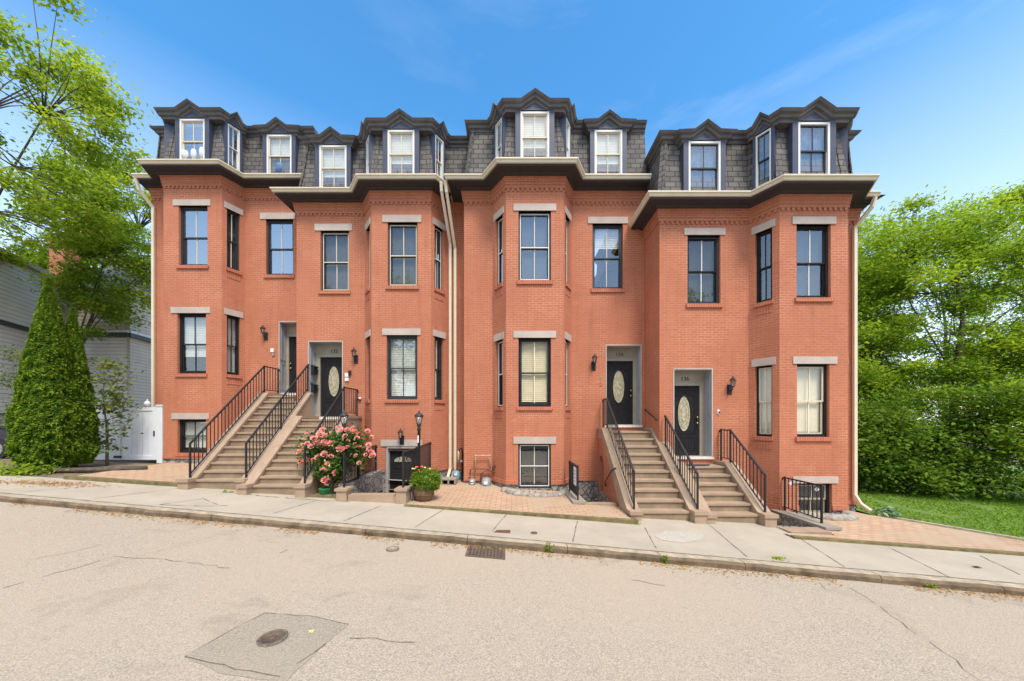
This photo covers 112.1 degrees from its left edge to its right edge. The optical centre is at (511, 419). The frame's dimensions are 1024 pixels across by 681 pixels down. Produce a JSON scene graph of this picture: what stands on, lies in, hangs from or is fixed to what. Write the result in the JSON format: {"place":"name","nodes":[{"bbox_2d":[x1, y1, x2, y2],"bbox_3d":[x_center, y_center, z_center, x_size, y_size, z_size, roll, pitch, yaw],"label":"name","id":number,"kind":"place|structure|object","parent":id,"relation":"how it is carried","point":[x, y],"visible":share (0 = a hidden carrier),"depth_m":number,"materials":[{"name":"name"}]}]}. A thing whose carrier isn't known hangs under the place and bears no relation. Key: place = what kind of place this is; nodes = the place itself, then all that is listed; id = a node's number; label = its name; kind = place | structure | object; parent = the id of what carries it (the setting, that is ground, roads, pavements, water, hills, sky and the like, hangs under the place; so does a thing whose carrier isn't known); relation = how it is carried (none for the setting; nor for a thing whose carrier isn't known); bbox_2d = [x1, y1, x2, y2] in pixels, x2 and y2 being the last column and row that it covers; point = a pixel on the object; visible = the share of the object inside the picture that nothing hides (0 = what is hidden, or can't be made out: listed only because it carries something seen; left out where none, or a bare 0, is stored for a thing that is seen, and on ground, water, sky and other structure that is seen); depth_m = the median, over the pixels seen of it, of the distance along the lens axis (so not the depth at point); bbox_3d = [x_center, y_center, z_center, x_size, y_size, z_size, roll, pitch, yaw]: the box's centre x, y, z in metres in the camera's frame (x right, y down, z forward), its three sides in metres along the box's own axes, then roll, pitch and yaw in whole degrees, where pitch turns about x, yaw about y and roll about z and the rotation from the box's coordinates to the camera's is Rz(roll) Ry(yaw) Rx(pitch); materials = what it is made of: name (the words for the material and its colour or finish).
{"place":"outdoors","nodes":[
{"label":"outdoors","id":0,"kind":"place"},
{"bbox_2d":[0,458,160,477],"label":"garden bed","id":1,"kind":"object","parent":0,"point":[101,463],"depth_m":10.97,"materials":[{"name":"soil"}]},
{"bbox_2d":[0,413,7,458],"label":"parked car","id":2,"kind":"object","parent":1,"relation":"on","point":[3,435],"visible":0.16,"depth_m":11.20,"materials":[{"name":"blue paint"}]},
{"bbox_2d":[0,345,22,425],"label":"bare shrub","id":3,"kind":"object","parent":1,"relation":"on","point":[18,357],"visible":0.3,"depth_m":12.23,"materials":[{"name":"green plant"}]},
{"bbox_2d":[0,457,68,476],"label":"ivy clump","id":4,"kind":"object","parent":1,"relation":"on","point":[23,470],"visible":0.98,"depth_m":9.24,"materials":[{"name":"green plant"}]},
{"bbox_2d":[0,247,77,425],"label":"clapboard house","id":5,"kind":"structure","parent":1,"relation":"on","point":[18,304],"depth_m":15.69,"materials":[{"name":"wood"}]},
{"bbox_2d":[0,278,87,468],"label":"arborvitae","id":6,"kind":"object","parent":1,"relation":"on","point":[38,419],"visible":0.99,"depth_m":9.61,"materials":[{"name":"green plant"}]},
{"bbox_2d":[0,141,152,270],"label":"maple tree","id":7,"kind":"object","parent":1,"relation":"on","point":[119,180],"visible":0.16,"depth_m":25.66,"materials":[{"name":"green plant"}]},
{"bbox_2d":[0,0,157,289],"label":"maple tree","id":8,"kind":"object","parent":1,"relation":"on","point":[86,95],"visible":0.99,"depth_m":13.71,"materials":[{"name":"green plant"}]},
{"bbox_2d":[9,204,150,343],"bbox_3d":[-19.584,-4.332,16.513,6.442,11.097,3.923,0,0,0],"label":"maple tree","id":9,"kind":"object","parent":1,"relation":"on","point":[95,303],"visible":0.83,"depth_m":16.16,"materials":[{"name":"green plant"}]},
{"bbox_2d":[62,307,102,467],"bbox_3d":[-13.182,-0.869,10.355,1.186,5.008,1.194,0,0,0],"label":"arborvitae","id":10,"kind":"object","parent":1,"relation":"on","point":[86,390],"visible":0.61,"depth_m":10.34,"materials":[{"name":"green plant"}]},
{"bbox_2d":[44,466,147,472],"bbox_3d":[-11.875,1.429,9.865,2.154,0.166,0.268,0,0,-21],"label":"garden timber","id":11,"kind":"object","parent":1,"relation":"on","point":[87,469],"visible":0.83,"depth_m":9.79,"materials":[{"name":"brown wood"}]},
{"bbox_2d":[47,241,150,408],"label":"clapboard house","id":12,"kind":"structure","parent":1,"relation":"on","point":[134,346],"depth_m":18.20,"materials":[{"name":"wood"}]},
{"bbox_2d":[94,409,112,459],"bbox_3d":[-13.903,0.487,11.635,1.076,1.714,0.050,0,0,0],"label":"vinyl fence","id":13,"kind":"object","parent":1,"relation":"on","point":[101,456],"visible":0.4,"depth_m":11.62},
{"bbox_2d":[77,356,143,465],"bbox_3d":[-12.759,-0.150,10.884,2.043,3.796,1.620,0,0,0],"label":"sapling","id":14,"kind":"object","parent":1,"relation":"on","point":[113,393],"visible":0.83,"depth_m":10.84,"materials":[{"name":"green plant"}]},
{"bbox_2d":[156,405,163,462],"bbox_3d":[-11.743,0.475,11.610,0.319,1.958,0.180,0,0,0],"label":"gate post","id":15,"kind":"object","parent":1,"relation":"on","point":[160,459],"visible":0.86,"depth_m":11.54,"materials":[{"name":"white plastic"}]},
{"bbox_2d":[113,407,156,459],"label":"picket gate","id":16,"kind":"structure","parent":15,"relation":"attached to","point":[139,445],"depth_m":11.60,"materials":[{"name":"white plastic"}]},
{"bbox_2d":[78,462,195,481],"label":"brick paving","id":17,"kind":"structure","parent":0,"point":[169,472],"depth_m":9.75,"materials":[{"name":"brick"}]},
{"bbox_2d":[0,502,1023,680],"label":"road","id":18,"kind":"structure","parent":0,"point":[449,612],"depth_m":4.04,"materials":[{"name":"asphalt"}]},
{"bbox_2d":[186,612,347,680],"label":"road patch","id":19,"kind":"object","parent":18,"relation":"on","point":[237,647],"visible":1,"depth_m":3.20,"materials":[{"name":"asphalt"}]},
{"bbox_2d":[185,612,346,676],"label":"patch cracks","id":20,"kind":"object","parent":19,"relation":"on","point":[251,670],"visible":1,"depth_m":3.03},
{"bbox_2d":[256,629,287,646],"bbox_3d":[-2.317,2.129,3.338,0.254,0.066,0.254,0,0,0],"label":"manhole cover","id":21,"kind":"object","parent":19,"relation":"on","point":[273,638],"visible":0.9,"depth_m":3.32,"materials":[{"name":"brown metal"}]},
{"bbox_2d":[465,545,504,559],"bbox_3d":[-0.444,2.264,5.897,0.671,0.075,0.599,0,0,0],"label":"storm drain","id":22,"kind":"object","parent":18,"relation":"on","point":[492,552],"visible":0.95,"depth_m":5.84,"materials":[{"name":"brown metal"}]},
{"bbox_2d":[0,493,1023,596],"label":"kerb","id":23,"kind":"structure","parent":18,"relation":"on","point":[1011,589],"depth_m":6.06,"materials":[{"name":"concrete"}]},
{"bbox_2d":[13,503,1023,601],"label":"leaf litter","id":24,"kind":"object","parent":18,"relation":"on","point":[373,537],"visible":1,"depth_m":5.90,"materials":[{"name":"brown plant"}]},
{"bbox_2d":[0,475,1023,583],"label":"pavement","id":25,"kind":"structure","parent":0,"point":[755,541],"depth_m":6.94,"materials":[{"name":"concrete"}]},
{"bbox_2d":[0,479,123,487],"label":"leaf litter","id":26,"kind":"object","parent":25,"relation":"on","point":[44,482],"visible":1,"depth_m":8.44,"materials":[{"name":"brown plant"}]},
{"bbox_2d":[63,475,176,486],"bbox_3d":[-9.930,1.655,8.874,3.347,0.404,0.120,0,0,4],"label":"paving edge","id":27,"kind":"object","parent":25,"relation":"on","point":[119,480],"visible":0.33,"depth_m":8.84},
{"bbox_2d":[291,423,376,494],"bbox_3d":[-4.484,0.959,8.858,2.177,1.778,1.368,0,0,0],"label":"rose bush","id":28,"kind":"object","parent":25,"relation":"on","point":[330,468],"visible":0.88,"depth_m":8.57,"materials":[{"name":"pink plant"}]},
{"bbox_2d":[403,504,637,524],"bbox_3d":[0.123,2.161,7.770,5.263,0.369,0.549,0,0,1],"label":"paving edge","id":29,"kind":"object","parent":25,"relation":"on","point":[633,520],"visible":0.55,"depth_m":7.68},
{"bbox_2d":[654,531,704,542],"bbox_3d":[3.320,2.304,6.844,1.118,0.050,0.608,0,0,-22],"label":"pavement patch","id":30,"kind":"object","parent":25,"relation":"on","point":[679,536],"visible":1,"depth_m":6.80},
{"bbox_2d":[790,535,1023,555],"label":"paving edge","id":31,"kind":"object","parent":25,"relation":"on","point":[962,549],"visible":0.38,"depth_m":6.85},
{"bbox_2d":[0,0,1023,426],"label":"sky","id":32,"kind":"structure","parent":0,"point":[937,86],"materials":[{"name":"blue"}]},
{"bbox_2d":[410,482,630,518],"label":"brick paving","id":33,"kind":"structure","parent":0,"point":[475,496],"depth_m":8.60,"materials":[{"name":"brick"}]},
{"bbox_2d":[415,411,422,484],"bbox_3d":[-2.318,0.882,8.600,0.222,2.234,0.222,0,0,0],"label":"lamp post","id":34,"kind":"object","parent":33,"relation":"on","point":[418,414],"visible":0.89,"depth_m":8.57,"materials":[{"name":"black metal"}]},
{"bbox_2d":[409,466,442,501],"bbox_3d":[-2.129,1.560,8.518,0.825,0.875,0.877,0,0,0],"label":"planter","id":35,"kind":"object","parent":33,"relation":"on","point":[424,490],"visible":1,"depth_m":8.34,"materials":[{"name":"wood"}]},
{"bbox_2d":[501,487,569,497],"bbox_3d":[0.670,2.074,9.649,2.021,0.337,0.818,0,0,0],"label":"gravel bed","id":36,"kind":"object","parent":33,"relation":"on","point":[543,494],"depth_m":9.42,"materials":[{"name":"gravel"}]},
{"bbox_2d":[566,490,586,503],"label":"stone slab","id":37,"kind":"structure","parent":33,"relation":"on","point":[572,496],"depth_m":9.00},
{"bbox_2d":[568,460,578,499],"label":"iron railing","id":38,"kind":"object","parent":37,"relation":"on","point":[574,478],"visible":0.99,"depth_m":9.27,"materials":[{"name":"metal"}]},
{"bbox_2d":[389,489,875,515],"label":"ground","id":39,"kind":"structure","parent":0,"point":[856,510],"depth_m":10.87,"materials":[{"name":"soil"}]},
{"bbox_2d":[175,393,312,491],"bbox_3d":[-7.415,0.530,10.310,1.700,2.840,3.700,0,0,0],"label":"stoop","id":40,"kind":"object","parent":39,"relation":"on","point":[221,465],"visible":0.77,"depth_m":9.57,"materials":[{"name":"stone"}]},
{"bbox_2d":[189,365,279,477],"bbox_3d":[-8.099,-0.163,10.354,0.051,3.242,3.398,0,0,0],"label":"iron railing","id":41,"kind":"object","parent":40,"relation":"on","point":[223,408],"visible":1,"depth_m":9.97,"materials":[{"name":"metal"}]},
{"bbox_2d":[245,364,308,477],"bbox_3d":[-6.689,-0.188,10.017,0.051,3.294,2.724,0,0,0],"label":"iron railing","id":42,"kind":"object","parent":40,"relation":"on","point":[273,408],"visible":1,"depth_m":9.83,"materials":[{"name":"metal"}]},
{"bbox_2d":[236,416,361,497],"bbox_3d":[-5.770,0.960,9.805,1.650,2.160,3.130,0,0,0],"label":"stoop","id":43,"kind":"object","parent":39,"relation":"on","point":[275,471],"visible":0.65,"depth_m":8.99,"materials":[{"name":"stone"}]},
{"bbox_2d":[304,386,357,482],"bbox_3d":[-5.079,0.273,9.919,0.051,2.573,2.968,0,0,0],"label":"iron railing","id":44,"kind":"object","parent":43,"relation":"on","point":[342,391],"visible":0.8,"depth_m":9.95,"materials":[{"name":"metal"}]},
{"bbox_2d":[339,470,382,492],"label":"areaway side wall","id":45,"kind":"structure","parent":39,"relation":"on","point":[371,482],"depth_m":9.80,"materials":[{"name":"stone"}]},
{"bbox_2d":[334,486,411,503],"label":"areaway kerb wall","id":46,"kind":"structure","parent":39,"relation":"on","point":[401,495],"depth_m":8.20,"materials":[{"name":"stone"}]},
{"bbox_2d":[343,445,377,487],"bbox_3d":[-4.101,1.191,9.438,0.070,0.874,2.331,0,0,-3],"label":"iron railing","id":47,"kind":"object","parent":46,"relation":"on","point":[357,471],"visible":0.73,"depth_m":9.12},
{"bbox_2d":[402,441,431,487],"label":"iron railing","id":48,"kind":"object","parent":46,"relation":"on","point":[423,454],"visible":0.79,"depth_m":9.11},
{"bbox_2d":[597,427,708,523],"bbox_3d":[3.519,1.395,9.215,1.752,2.310,3.030,0,0,0],"label":"stoop","id":49,"kind":"object","parent":39,"relation":"on","point":[661,491],"visible":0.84,"depth_m":8.89,"materials":[{"name":"brown stone"}]},
{"bbox_2d":[602,398,634,508],"bbox_3d":[2.801,0.700,9.299,0.051,2.708,2.808,0,0,0],"label":"iron railing","id":50,"kind":"object","parent":49,"relation":"on","point":[605,403],"visible":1,"depth_m":9.10,"materials":[{"name":"metal"}]},
{"bbox_2d":[664,415,698,508],"bbox_3d":[4.261,0.987,8.774,0.051,2.239,1.758,0,0,0],"label":"iron railing","id":51,"kind":"object","parent":49,"relation":"on","point":[667,421],"visible":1,"depth_m":8.62,"materials":[{"name":"metal"}]},
{"bbox_2d":[678,460,778,527],"bbox_3d":[5.175,1.880,8.705,1.620,1.480,1.950,0,0,0],"label":"stoop","id":52,"kind":"object","parent":39,"relation":"on","point":[726,493],"visible":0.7,"depth_m":8.45,"materials":[{"name":"stone"}]},
{"bbox_2d":[719,429,765,511],"bbox_3d":[5.831,1.189,8.824,0.051,1.885,1.798,0,0,0],"label":"iron railing","id":53,"kind":"object","parent":52,"relation":"on","point":[750,458],"visible":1,"depth_m":8.68,"materials":[{"name":"metal"}]},
{"bbox_2d":[769,509,1023,551],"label":"brick paving","id":54,"kind":"structure","parent":0,"point":[871,527],"depth_m":7.58,"materials":[{"name":"brick"}]},
{"bbox_2d":[770,509,841,534],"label":"stone slab","id":55,"kind":"structure","parent":54,"relation":"on","point":[812,521],"depth_m":8.12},
{"bbox_2d":[782,476,822,522],"bbox_3d":[7.107,1.923,8.489,0.110,0.894,1.228,0,0,2],"label":"iron railing","id":56,"kind":"object","parent":55,"relation":"on","point":[816,489],"visible":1,"depth_m":8.38,"materials":[{"name":"metal"}]},
{"bbox_2d":[795,510,858,520],"bbox_3d":[8.055,2.458,8.752,1.616,0.290,0.705,0,0,0],"label":"gravel bed","id":57,"kind":"object","parent":54,"relation":"on","point":[845,515],"depth_m":8.52,"materials":[{"name":"gravel"}]},
{"bbox_2d":[856,464,1023,537],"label":"lawn","id":58,"kind":"structure","parent":0,"point":[932,513],"depth_m":10.53,"materials":[{"name":"plant"}]},
{"bbox_2d":[858,342,914,408],"bbox_3d":[13.875,-0.336,15.381,5.992,6.544,5.269,0,0,0],"label":"bush","id":59,"kind":"object","parent":58,"relation":"on","point":[865,388],"visible":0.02,"depth_m":13.91,"materials":[{"name":"green plant"}]},
{"bbox_2d":[873,506,901,516],"bbox_3d":[9.994,2.437,9.176,0.505,0.314,0.598,0,0,0],"label":"hosta","id":60,"kind":"object","parent":58,"relation":"on","point":[890,510],"visible":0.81,"depth_m":9.08,"materials":[{"name":"green plant"}]},
{"bbox_2d":[858,242,922,414],"bbox_3d":[16.067,-3.125,18.264,7.492,12.326,7.278,0,0,0],"label":"broadleaf tree","id":61,"kind":"object","parent":58,"relation":"on","point":[862,304],"visible":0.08,"depth_m":16.24,"materials":[{"name":"green plant"}]},
{"bbox_2d":[858,206,942,405],"bbox_3d":[19.026,-4.284,20.272,8.558,14.907,9.891,0,0,45],"label":"broadleaf tree","id":62,"kind":"object","parent":58,"relation":"on","point":[897,301],"visible":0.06,"depth_m":17.98,"materials":[{"name":"green plant"}]},
{"bbox_2d":[858,376,961,496],"bbox_3d":[13.205,0.983,12.761,4.675,4.880,4.487,0,0,0],"label":"bush","id":63,"kind":"object","parent":58,"relation":"on","point":[878,424],"visible":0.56,"depth_m":12.08,"materials":[{"name":"green plant"}]},
{"bbox_2d":[858,316,962,486],"bbox_3d":[15.580,-0.684,15.209,6.394,7.656,5.588,0,0,0],"label":"bush","id":64,"kind":"object","parent":58,"relation":"on","point":[879,339],"visible":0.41,"depth_m":14.17,"materials":[{"name":"green plant"}]},
{"bbox_2d":[859,413,1019,503],"bbox_3d":[14.618,1.479,12.921,4.608,3.493,4.599,0,0,-25],"label":"bush","id":65,"kind":"object","parent":58,"relation":"on","point":[926,474],"visible":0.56,"depth_m":12.00,"materials":[{"name":"green plant"}]},
{"bbox_2d":[858,178,1023,466],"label":"broadleaf tree","id":66,"kind":"object","parent":58,"relation":"on","point":[970,251],"visible":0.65,"depth_m":14.92,"materials":[{"name":"green plant"}]},
{"bbox_2d":[858,187,1023,421],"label":"broadleaf tree","id":67,"kind":"object","parent":58,"relation":"on","point":[997,243],"visible":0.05,"depth_m":21.71,"materials":[{"name":"green plant"}]},
{"bbox_2d":[878,514,1023,540],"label":"paving edge","id":68,"kind":"object","parent":58,"relation":"on","point":[964,529],"visible":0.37,"depth_m":8.27,"materials":[{"name":"stone"}]},
{"bbox_2d":[901,377,1023,504],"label":"bush","id":69,"kind":"object","parent":58,"relation":"on","point":[986,431],"visible":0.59,"depth_m":12.01,"materials":[{"name":"green plant"}]},
{"bbox_2d":[928,309,1023,487],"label":"bush","id":70,"kind":"object","parent":58,"relation":"on","point":[1013,347],"visible":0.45,"depth_m":13.39,"materials":[{"name":"green plant"}]},
{"bbox_2d":[945,373,1023,501],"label":"bush","id":71,"kind":"object","parent":58,"relation":"on","point":[1018,478],"visible":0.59,"depth_m":11.86,"materials":[{"name":"green plant"}]},
{"bbox_2d":[892,431,1023,465],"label":"ground","id":72,"kind":"structure","parent":0,"point":[990,448],"depth_m":44.89,"materials":[{"name":"plant"}]},
{"bbox_2d":[129,98,317,463],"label":"row house","id":73,"kind":"structure","parent":72,"relation":"on","point":[223,253],"depth_m":11.78,"materials":[{"name":"red brick"}]},
{"bbox_2d":[180,314,205,372],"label":"window","id":74,"kind":"structure","parent":73,"relation":"in","point":[184,352],"depth_m":11.76,"materials":[{"name":"glass"}]},
{"bbox_2d":[180,419,205,452],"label":"window","id":75,"kind":"structure","parent":73,"relation":"in","point":[193,427],"depth_m":11.76,"materials":[{"name":"black paint"}]},
{"bbox_2d":[181,207,206,264],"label":"window","id":76,"kind":"structure","parent":73,"relation":"in","point":[193,246],"depth_m":11.78,"materials":[{"name":"blue glass"}]},
{"bbox_2d":[227,210,238,270],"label":"window","id":77,"kind":"structure","parent":73,"relation":"in","point":[232,218],"depth_m":12.04,"materials":[{"name":"glass"}]},
{"bbox_2d":[227,315,238,374],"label":"window","id":78,"kind":"structure","parent":73,"relation":"in","point":[232,347],"depth_m":12.03,"materials":[{"name":"black paint"}]},
{"bbox_2d":[267,221,292,274],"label":"window","id":79,"kind":"structure","parent":73,"relation":"in","point":[279,258],"depth_m":12.42,"materials":[{"name":"blue glass"}]},
{"bbox_2d":[290,337,296,392],"bbox_3d":[-7.656,-1.976,12.554,0.902,2.088,0.113,0,0,0],"label":"door","id":80,"kind":"structure","parent":73,"relation":"in","point":[293,340],"depth_m":12.57,"materials":[{"name":"black paint"}]},
{"bbox_2d":[269,108,468,492],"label":"row house","id":81,"kind":"structure","parent":72,"relation":"on","point":[367,205],"depth_m":11.13,"materials":[{"name":"red brick"}]},
{"bbox_2d":[321,357,341,416],"bbox_3d":[-6.073,-1.108,11.781,0.894,2.043,0.058,0,0,0],"label":"door","id":82,"kind":"structure","parent":81,"relation":"in","point":[331,367],"depth_m":11.77,"materials":[{"name":"black paint"}]},
{"bbox_2d":[322,232,348,289],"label":"window","id":83,"kind":"structure","parent":81,"relation":"in","point":[335,245],"depth_m":11.62,"materials":[{"name":"glass"}]},
{"bbox_2d":[387,336,416,398],"bbox_3d":[-3.446,-1.640,10.952,0.966,2.020,0.135,0,0,0],"label":"window","id":84,"kind":"structure","parent":81,"relation":"in","point":[400,385],"depth_m":11.01,"materials":[{"name":"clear glass"}]},
{"bbox_2d":[388,224,416,284],"bbox_3d":[-3.428,-5.180,10.950,0.939,2.000,0.145,0,0,0],"label":"window","id":85,"kind":"structure","parent":81,"relation":"in","point":[402,238],"depth_m":11.02,"materials":[{"name":"glass"}]},
{"bbox_2d":[390,449,414,492],"bbox_3d":[-3.451,1.924,10.924,0.829,1.988,0.113,0,0,0],"label":"door","id":86,"kind":"structure","parent":81,"relation":"in","point":[395,456],"depth_m":10.94,"materials":[{"name":"black paint"}]},
{"bbox_2d":[435,227,441,289],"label":"window","id":87,"kind":"structure","parent":81,"relation":"in","point":[438,263],"depth_m":11.27,"materials":[{"name":"glass"}]},
{"bbox_2d":[435,337,441,399],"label":"window","id":88,"kind":"structure","parent":81,"relation":"in","point":[438,372],"depth_m":11.28,"materials":[{"name":"metal"}]},
{"bbox_2d":[444,88,652,501],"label":"row house","id":89,"kind":"structure","parent":72,"relation":"on","point":[544,189],"depth_m":10.66,"materials":[{"name":"red brick"}]},
{"bbox_2d":[469,455,495,484],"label":"gas pipes","id":90,"kind":"object","parent":89,"relation":"attached to","point":[486,469],"visible":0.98,"depth_m":10.62,"materials":[{"name":"metal"}]},
{"bbox_2d":[498,217,502,283],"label":"window","id":91,"kind":"structure","parent":89,"relation":"in","point":[500,254],"depth_m":10.60,"materials":[{"name":"glass"}]},
{"bbox_2d":[498,340,502,406],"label":"window","id":92,"kind":"structure","parent":89,"relation":"in","point":[500,376],"depth_m":10.61,"materials":[{"name":"glass"}]},
{"bbox_2d":[518,213,550,279],"bbox_3d":[0.667,-5.095,10.260,0.952,2.050,0.145,0,0,0],"label":"window","id":93,"kind":"structure","parent":89,"relation":"in","point":[534,229],"depth_m":10.33,"materials":[{"name":"glass"}]},
{"bbox_2d":[518,339,550,406],"bbox_3d":[0.667,-1.390,10.262,0.952,2.020,0.135,0,0,0],"label":"window","id":94,"kind":"structure","parent":89,"relation":"in","point":[534,388],"depth_m":10.32,"materials":[{"name":"glass"}]},
{"bbox_2d":[518,444,550,487],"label":"window","id":95,"kind":"structure","parent":89,"relation":"in","point":[534,460],"depth_m":10.33,"materials":[{"name":"glass"}]},
{"bbox_2d":[592,225,621,287],"bbox_3d":[2.984,-5.090,10.902,0.950,2.040,0.135,0,0,0],"label":"window","id":96,"kind":"structure","parent":89,"relation":"in","point":[597,230],"depth_m":10.89,"materials":[{"name":"glass"}]},
{"bbox_2d":[607,361,632,424],"bbox_3d":[3.434,-0.861,11.104,0.902,2.058,0.113,0,0,0],"label":"door","id":97,"kind":"structure","parent":89,"relation":"in","point":[619,373],"depth_m":11.12,"materials":[{"name":"black paint"}]},
{"bbox_2d":[595,96,884,513],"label":"row house","id":98,"kind":"structure","parent":72,"relation":"on","point":[750,235],"depth_m":9.55,"materials":[{"name":"red brick"}]},
{"bbox_2d":[674,386,698,454],"bbox_3d":[5.016,0.024,10.054,0.882,2.028,0.113,0,0,0],"label":"door","id":99,"kind":"structure","parent":98,"relation":"in","point":[686,398],"depth_m":10.07,"materials":[{"name":"black paint"}]},
{"bbox_2d":[687,237,718,302],"bbox_3d":[5.398,-4.220,9.854,0.928,1.940,0.138,0,0,0],"label":"window","id":100,"kind":"structure","parent":98,"relation":"in","point":[702,252],"depth_m":9.92,"materials":[{"name":"glass"}]},
{"bbox_2d":[757,229,771,302],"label":"window","id":101,"kind":"structure","parent":98,"relation":"in","point":[764,240],"depth_m":9.53,"materials":[{"name":"glass"}]},
{"bbox_2d":[757,365,771,436],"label":"window","id":102,"kind":"structure","parent":98,"relation":"in","point":[764,373],"depth_m":9.53,"materials":[{"name":"black paint"}]},
{"bbox_2d":[796,226,827,296],"bbox_3d":[7.940,-4.172,9.234,0.904,1.945,0.138,0,0,0],"label":"window","id":103,"kind":"structure","parent":98,"relation":"in","point":[811,274],"depth_m":9.30,"materials":[{"name":"glass"}]},
{"bbox_2d":[797,364,826,436],"bbox_3d":[7.929,-0.505,9.234,0.855,1.930,0.138,0,0,0],"label":"window","id":104,"kind":"structure","parent":98,"relation":"in","point":[811,411],"depth_m":9.30,"materials":[{"name":"black paint"}]},
{"bbox_2d":[798,483,828,512],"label":"window","id":105,"kind":"structure","parent":98,"relation":"in","point":[825,485],"depth_m":9.22,"materials":[{"name":"glass"}]},
{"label":"ground","id":106,"kind":"structure","parent":0,"visible":0},
{"bbox_2d":[779,527,831,534],"bbox_3d":[6.395,2.599,7.540,0.860,0.403,0.360,0,0,0],"label":"areaway step","id":107,"kind":"object","parent":106,"relation":"on","point":[809,530],"visible":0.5,"depth_m":7.48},
{"label":"areaway floor","id":108,"kind":"structure","parent":0,"visible":0},
{"bbox_2d":[770,510,813,527],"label":"areaway wall","id":109,"kind":"structure","parent":108,"relation":"on","point":[784,521],"depth_m":8.50,"materials":[{"name":"stone"}]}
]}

